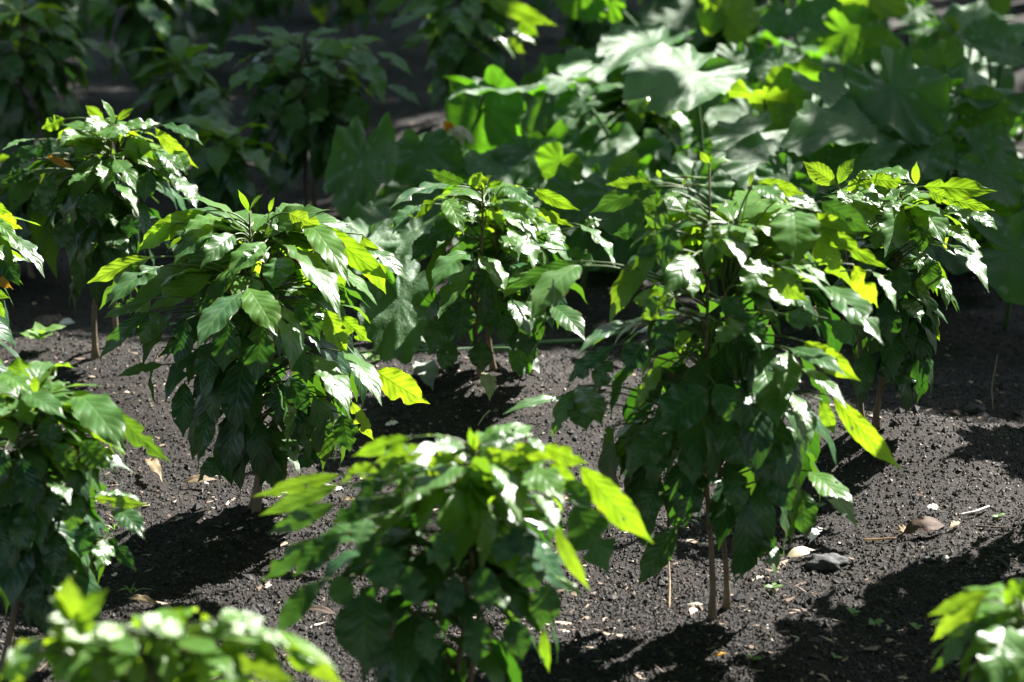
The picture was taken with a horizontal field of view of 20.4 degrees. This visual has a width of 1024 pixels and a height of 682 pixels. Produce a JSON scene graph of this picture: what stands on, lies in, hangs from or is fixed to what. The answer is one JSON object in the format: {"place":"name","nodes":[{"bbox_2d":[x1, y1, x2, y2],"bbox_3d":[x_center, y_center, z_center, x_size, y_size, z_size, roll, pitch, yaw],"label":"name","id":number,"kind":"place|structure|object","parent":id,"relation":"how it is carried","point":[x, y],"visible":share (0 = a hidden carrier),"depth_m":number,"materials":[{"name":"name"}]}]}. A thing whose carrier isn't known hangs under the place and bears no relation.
{"place":"outdoors","nodes":[
{"label":"outdoors","id":0,"kind":"place"},
{"bbox_2d":[0,0,1023,681],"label":"ground","id":1,"kind":"structure","parent":0,"point":[414,60],"depth_m":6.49,"materials":[{"name":"soil"}]},
{"bbox_2d":[0,0,33,56],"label":"coffee plant","id":2,"kind":"object","parent":1,"relation":"on","point":[3,34],"visible":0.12,"depth_m":10.09,"materials":[{"name":"green plant"}]},
{"bbox_2d":[0,202,44,371],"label":"coffee plant","id":3,"kind":"object","parent":1,"relation":"on","point":[10,269],"visible":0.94,"depth_m":5.90,"materials":[{"name":"green plant"}]},
{"bbox_2d":[20,322,65,347],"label":"weed seedling","id":4,"kind":"object","parent":1,"relation":"on","point":[39,331],"visible":1,"depth_m":6.97,"materials":[{"name":"green plant"}]},
{"bbox_2d":[0,148,94,277],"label":"coffee plant","id":5,"kind":"object","parent":1,"relation":"on","point":[15,199],"visible":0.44,"depth_m":7.59,"materials":[{"name":"green plant"}]},
{"bbox_2d":[0,0,124,166],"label":"coffee plant","id":6,"kind":"object","parent":1,"relation":"on","point":[22,65],"visible":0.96,"depth_m":8.78,"materials":[{"name":"green plant"}]},
{"bbox_2d":[27,0,100,67],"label":"coffee plant","id":7,"kind":"object","parent":1,"relation":"on","point":[77,11],"visible":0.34,"depth_m":10.45,"materials":[{"name":"green plant"}]},
{"bbox_2d":[58,318,75,324],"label":"dead leaf","id":8,"kind":"object","parent":1,"relation":"on","point":[64,321],"visible":1,"depth_m":7.40,"materials":[{"name":"grey plant"}]},
{"bbox_2d":[0,356,170,671],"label":"coffee plant","id":9,"kind":"object","parent":1,"relation":"on","point":[51,540],"visible":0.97,"depth_m":5.03,"materials":[{"name":"green plant"}]},
{"bbox_2d":[0,99,203,358],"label":"coffee plant","id":10,"kind":"object","parent":1,"relation":"on","point":[124,224],"visible":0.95,"depth_m":6.70,"materials":[{"name":"green plant"}]},
{"bbox_2d":[118,583,151,592],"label":"weed seedling","id":11,"kind":"object","parent":1,"relation":"on","point":[133,588],"visible":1,"depth_m":5.59,"materials":[{"name":"green plant"}]},
{"bbox_2d":[129,594,157,603],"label":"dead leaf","id":12,"kind":"object","parent":1,"relation":"on","point":[140,598],"visible":1,"depth_m":5.53,"materials":[{"name":"beige plant"}]},
{"bbox_2d":[87,0,218,101],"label":"coffee plant","id":13,"kind":"object","parent":1,"relation":"on","point":[141,22],"visible":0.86,"depth_m":9.83,"materials":[{"name":"green plant"}]},
{"bbox_2d":[145,457,162,481],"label":"dead leaf","id":14,"kind":"object","parent":1,"relation":"on","point":[154,464],"visible":1,"depth_m":6.23,"materials":[{"name":"beige plant"}]},
{"bbox_2d":[0,576,340,681],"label":"coffee plant","id":15,"kind":"object","parent":1,"relation":"on","point":[152,646],"visible":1,"depth_m":3.81,"materials":[{"name":"green plant"}]},
{"bbox_2d":[119,36,233,176],"bbox_3d":[-1.061,-0.729,9.050,0.357,0.475,0.407,0,16,0],"label":"coffee plant","id":16,"kind":"object","parent":1,"relation":"on","point":[173,99],"visible":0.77,"depth_m":8.98,"materials":[{"name":"green plant"}]},
{"bbox_2d":[185,474,216,482],"bbox_3d":[-0.676,0.299,6.173,0.073,0.017,0.022,0,16,0],"label":"bark chip","id":17,"kind":"object","parent":1,"relation":"on","point":[193,479],"visible":0.88,"depth_m":6.17,"materials":[{"name":"brown plant"}]},
{"bbox_2d":[189,0,244,68],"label":"coffee plant","id":18,"kind":"object","parent":1,"relation":"on","point":[214,27],"visible":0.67,"depth_m":10.69,"materials":[{"name":"green plant"}]},
{"bbox_2d":[163,113,290,219],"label":"coffee plant","id":19,"kind":"object","parent":1,"relation":"on","point":[216,175],"visible":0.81,"depth_m":7.99,"materials":[{"name":"green plant"}]},
{"bbox_2d":[88,190,429,513],"bbox_3d":[-0.508,0.058,5.781,0.630,0.719,0.603,10,19,30],"label":"coffee plant","id":20,"kind":"object","parent":1,"relation":"on","point":[214,271],"visible":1,"depth_m":5.74,"materials":[{"name":"green plant"}]},
{"bbox_2d":[230,0,328,35],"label":"coffee plant","id":21,"kind":"object","parent":1,"relation":"on","point":[259,9],"visible":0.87,"depth_m":11.24,"materials":[{"name":"green plant"}]},
{"bbox_2d":[187,26,420,206],"bbox_3d":[-0.614,-0.655,8.583,0.696,0.584,0.475,0,16,0],"label":"coffee plant","id":22,"kind":"object","parent":1,"relation":"on","point":[309,123],"visible":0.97,"depth_m":8.49,"materials":[{"name":"green plant"}]},
{"bbox_2d":[309,605,336,613],"bbox_3d":[-0.375,0.524,5.523,0.087,0.018,0.014,4,17,14],"label":"bark chip","id":23,"kind":"object","parent":1,"relation":"on","point":[319,608],"visible":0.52,"depth_m":5.52,"materials":[{"name":"beige wood"}]},
{"bbox_2d":[342,496,353,500],"bbox_3d":[-0.343,0.335,6.039,0.046,0.010,0.011,5,17,17],"label":"wood chip","id":24,"kind":"object","parent":1,"relation":"on","point":[348,498],"visible":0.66,"depth_m":6.04,"materials":[{"name":"brown wood"}]},
{"bbox_2d":[311,0,394,47],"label":"coffee plant","id":25,"kind":"object","parent":1,"relation":"on","point":[350,12],"visible":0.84,"depth_m":11.17,"materials":[{"name":"green plant"}]},
{"bbox_2d":[361,353,379,365],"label":"weed seedling","id":26,"kind":"object","parent":1,"relation":"on","point":[368,356],"visible":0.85,"depth_m":6.88,"materials":[{"name":"green plant"}]},
{"bbox_2d":[386,420,397,425],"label":"dead leaf","id":27,"kind":"object","parent":1,"relation":"on","point":[393,422],"visible":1,"depth_m":6.50,"materials":[{"name":"plant"}]},
{"bbox_2d":[413,360,438,389],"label":"leaf","id":28,"kind":"object","parent":1,"relation":"on","point":[427,373],"visible":1,"depth_m":6.72,"materials":[{"name":"green plant"}]},
{"bbox_2d":[253,422,653,681],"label":"coffee plant","id":29,"kind":"object","parent":1,"relation":"on","point":[502,553],"visible":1,"depth_m":4.53,"materials":[{"name":"green plant"}]},
{"bbox_2d":[374,0,556,110],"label":"coffee plant","id":30,"kind":"object","parent":1,"relation":"on","point":[451,52],"visible":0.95,"depth_m":9.43,"materials":[{"name":"green plant"}]},
{"bbox_2d":[312,65,656,376],"bbox_3d":[-0.051,-0.397,8.000,0.939,0.620,2.805,0,16,0],"label":"squash plant","id":31,"kind":"object","parent":1,"relation":"on","point":[359,170],"visible":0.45,"depth_m":7.62,"materials":[{"name":"green plant"}]},
{"bbox_2d":[443,120,475,147],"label":"squash flower","id":32,"kind":"object","parent":31,"relation":"on","point":[461,133],"visible":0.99,"depth_m":7.89,"materials":[{"name":"white plant"}]},
{"bbox_2d":[479,373,496,400],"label":"dead leaf","id":33,"kind":"object","parent":1,"relation":"on","point":[488,383],"visible":1,"depth_m":6.58,"materials":[{"name":"green plant"}]},
{"bbox_2d":[389,169,614,378],"bbox_3d":[-0.023,-0.135,6.615,0.516,0.522,0.465,0,16,0],"label":"coffee plant","id":34,"kind":"object","parent":1,"relation":"on","point":[508,314],"visible":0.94,"depth_m":6.56,"materials":[{"name":"green plant"}]},
{"bbox_2d":[0,5,1016,681],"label":"litter chips","id":35,"kind":"object","parent":1,"relation":"on","point":[692,609],"visible":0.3,"depth_m":5.55,"materials":[{"name":"brown wood"}]},
{"bbox_2d":[0,140,1023,681],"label":"soil clods","id":36,"kind":"object","parent":1,"relation":"on","point":[578,632],"visible":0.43,"depth_m":5.72,"materials":[{"name":"soil"}]},
{"bbox_2d":[481,0,544,35],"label":"coffee plant","id":37,"kind":"object","parent":1,"relation":"on","point":[533,5],"visible":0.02,"depth_m":11.06,"materials":[{"name":"green plant"}]},
{"bbox_2d":[532,358,539,372],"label":"dead leaf","id":38,"kind":"object","parent":1,"relation":"on","point":[536,364],"visible":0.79,"depth_m":6.77,"materials":[{"name":"beige plant"}]},
{"bbox_2d":[533,0,636,49],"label":"coffee plant","id":39,"kind":"object","parent":1,"relation":"on","point":[588,38],"visible":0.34,"depth_m":10.66,"materials":[{"name":"green plant"}]},
{"bbox_2d":[563,73,708,169],"bbox_3d":[0.365,-0.638,8.743,0.475,0.382,0.505,0,16,0],"label":"leaf","id":40,"kind":"object","parent":1,"relation":"on","point":[636,116],"visible":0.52,"depth_m":8.70,"materials":[{"name":"green plant"}]},
{"bbox_2d":[668,561,670,607],"bbox_3d":[0.308,0.452,5.613,0.010,0.081,0.220,0,16,0],"label":"dry stick","id":41,"kind":"object","parent":1,"relation":"on","point":[669,602],"visible":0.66,"depth_m":5.59,"materials":[{"name":"beige wood"}]},
{"bbox_2d":[639,0,701,11],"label":"coffee plant","id":42,"kind":"object","parent":1,"relation":"on","point":[697,6],"visible":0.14,"depth_m":10.84,"materials":[{"name":"green plant"}]},
{"bbox_2d":[502,152,901,620],"bbox_3d":[0.345,0.113,5.255,0.726,0.937,0.544,0,16,0],"label":"coffee plant","id":43,"kind":"object","parent":1,"relation":"on","point":[710,417],"visible":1,"depth_m":5.16,"materials":[{"name":"green plant"}]},
{"bbox_2d":[713,652,726,655],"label":"dead leaf","id":44,"kind":"object","parent":1,"relation":"on","point":[719,653],"visible":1,"depth_m":5.25,"materials":[{"name":"orange plant"}]},
{"bbox_2d":[685,5,770,52],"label":"coffee plant","id":45,"kind":"object","parent":1,"relation":"on","point":[700,36],"visible":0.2,"depth_m":10.26,"materials":[{"name":"green plant"}]},
{"bbox_2d":[748,654,761,659],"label":"weed seedling","id":46,"kind":"object","parent":1,"relation":"on","point":[756,657],"visible":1,"depth_m":5.24,"materials":[{"name":"green plant"}]},
{"bbox_2d":[520,0,1023,146],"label":"squash plant","id":47,"kind":"object","parent":1,"relation":"on","point":[838,35],"visible":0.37,"depth_m":9.48,"materials":[{"name":"green plant"}]},
{"bbox_2d":[764,583,781,591],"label":"weed seedling","id":48,"kind":"object","parent":1,"relation":"on","point":[773,586],"visible":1,"depth_m":5.56,"materials":[{"name":"green plant"}]},
{"bbox_2d":[755,0,796,10],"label":"coffee plant","id":49,"kind":"object","parent":1,"relation":"on","point":[792,3],"visible":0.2,"depth_m":11.14,"materials":[{"name":"green plant"}]},
{"bbox_2d":[534,22,1023,329],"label":"squash plant","id":50,"kind":"object","parent":1,"relation":"on","point":[899,115],"visible":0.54,"depth_m":7.71,"materials":[{"name":"green plant"}]},
{"bbox_2d":[678,147,729,151],"bbox_3d":[0.602,-0.465,7.503,0.065,0.143,0.425,16,22,42],"label":"squash tendril","id":51,"kind":"object","parent":50,"relation":"attached to","point":[708,149],"visible":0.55,"depth_m":7.41},
{"bbox_2d":[787,546,813,556],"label":"dead leaf","id":52,"kind":"object","parent":1,"relation":"on","point":[798,551],"visible":1,"depth_m":5.74,"materials":[{"name":"beige plant"}]},
{"bbox_2d":[809,526,822,542],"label":"dead leaf","id":53,"kind":"object","parent":1,"relation":"on","point":[815,531],"visible":0.99,"depth_m":5.84,"materials":[{"name":"white plant"}]},
{"bbox_2d":[804,553,848,571],"bbox_3d":[0.629,0.445,5.687,0.089,0.043,0.067,0,16,0],"label":"stone","id":54,"kind":"object","parent":1,"relation":"on","point":[825,562],"visible":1,"depth_m":5.67,"materials":[{"name":"grey stone"}]},
{"bbox_2d":[846,607,859,618],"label":"weed seedling","id":55,"kind":"object","parent":1,"relation":"on","point":[853,611],"visible":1,"depth_m":5.42,"materials":[{"name":"green plant"}]},
{"bbox_2d":[868,618,884,628],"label":"weed seedling","id":56,"kind":"object","parent":1,"relation":"on","point":[873,622],"visible":1,"depth_m":5.38,"materials":[{"name":"green plant"}]},
{"bbox_2d":[863,537,895,540],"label":"twig","id":57,"kind":"object","parent":1,"relation":"on","point":[878,538],"visible":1,"depth_m":5.81,"materials":[{"name":"beige wood"}]},
{"bbox_2d":[803,158,997,430],"bbox_3d":[0.878,-0.076,6.150,0.325,0.637,0.448,-14,21,-39],"label":"coffee plant","id":58,"kind":"object","parent":1,"relation":"on","point":[902,355],"visible":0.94,"depth_m":6.10,"materials":[{"name":"green plant"}]},
{"bbox_2d":[897,523,905,532],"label":"dead leaf","id":59,"kind":"object","parent":1,"relation":"on","point":[901,528],"visible":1,"depth_m":5.83,"materials":[{"name":"beige plant"}]},
{"bbox_2d":[908,622,922,631],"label":"weed seedling","id":60,"kind":"object","parent":1,"relation":"on","point":[915,625],"visible":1,"depth_m":5.36,"materials":[{"name":"green plant"}]},
{"bbox_2d":[914,491,924,496],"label":"dead leaf","id":61,"kind":"object","parent":1,"relation":"on","point":[919,493],"visible":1,"depth_m":5.99,"materials":[{"name":"brown plant"}]},
{"bbox_2d":[902,515,945,533],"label":"dead leaf","id":62,"kind":"object","parent":1,"relation":"on","point":[919,523],"visible":1,"depth_m":5.80,"materials":[{"name":"brown plant"}]},
{"bbox_2d":[921,556,933,562],"bbox_3d":[0.829,0.436,5.665,0.026,0.015,0.024,0,16,0],"label":"stone","id":63,"kind":"object","parent":1,"relation":"on","point":[927,559],"visible":1,"depth_m":5.66,"materials":[{"name":"grey stone"}]},
{"bbox_2d":[927,503,938,509],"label":"dead leaf","id":64,"kind":"object","parent":1,"relation":"on","point":[933,506],"visible":1,"depth_m":5.93,"materials":[{"name":"white plant"}]},
{"bbox_2d":[941,555,948,560],"bbox_3d":[0.863,0.433,5.667,0.016,0.013,0.012,0,16,0],"label":"stone","id":65,"kind":"object","parent":1,"relation":"on","point":[945,557],"visible":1,"depth_m":5.66,"materials":[{"name":"grey stone"}]},
{"bbox_2d":[950,521,959,527],"bbox_3d":[0.910,0.374,5.831,0.013,0.010,0.045,13,21,38],"label":"wood chip","id":66,"kind":"object","parent":1,"relation":"on","point":[953,523],"visible":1,"depth_m":5.83,"materials":[{"name":"beige wood"}]},
{"bbox_2d":[951,410,959,416],"bbox_3d":[1.046,0.176,6.708,0.023,0.025,0.025,0,16,0],"label":"stone","id":67,"kind":"object","parent":1,"relation":"on","point":[956,413],"visible":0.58,"depth_m":6.70,"materials":[{"name":"brown stone"}]},
{"bbox_2d":[962,404,986,414],"bbox_3d":[1.101,0.167,6.766,0.059,0.030,0.040,0,16,0],"label":"stone","id":68,"kind":"object","parent":1,"relation":"on","point":[972,409],"visible":0.79,"depth_m":6.75,"materials":[{"name":"grey stone"}]},
{"bbox_2d":[960,505,989,515],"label":"twig","id":69,"kind":"object","parent":1,"relation":"on","point":[974,511],"visible":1,"depth_m":5.91,"materials":[{"name":"white wood"}]},
{"bbox_2d":[928,579,1023,681],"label":"coffee plant","id":70,"kind":"object","parent":1,"relation":"on","point":[995,631],"visible":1,"depth_m":4.21,"materials":[{"name":"green plant"}]},
{"bbox_2d":[938,409,1013,413],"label":"twig","id":71,"kind":"object","parent":1,"relation":"on","point":[962,410],"visible":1,"depth_m":6.75,"materials":[{"name":"brown wood"}]},
{"bbox_2d":[942,132,1023,237],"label":"coffee plant","id":72,"kind":"object","parent":1,"relation":"on","point":[954,173],"visible":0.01,"depth_m":8.03,"materials":[{"name":"green plant"}]},
{"bbox_2d":[991,355,997,408],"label":"dry stalk","id":73,"kind":"object","parent":1,"relation":"on","point":[992,383],"visible":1,"depth_m":6.90,"materials":[{"name":"brown plant"}]},
{"bbox_2d":[976,525,1015,528],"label":"twig","id":74,"kind":"object","parent":1,"relation":"on","point":[995,526],"visible":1,"depth_m":5.84,"materials":[{"name":"grey wood"}]},
{"bbox_2d":[992,513,1004,518],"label":"weed seedling","id":75,"kind":"object","parent":1,"relation":"on","point":[1000,514],"visible":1,"depth_m":5.90,"materials":[{"name":"green plant"}]}
]}

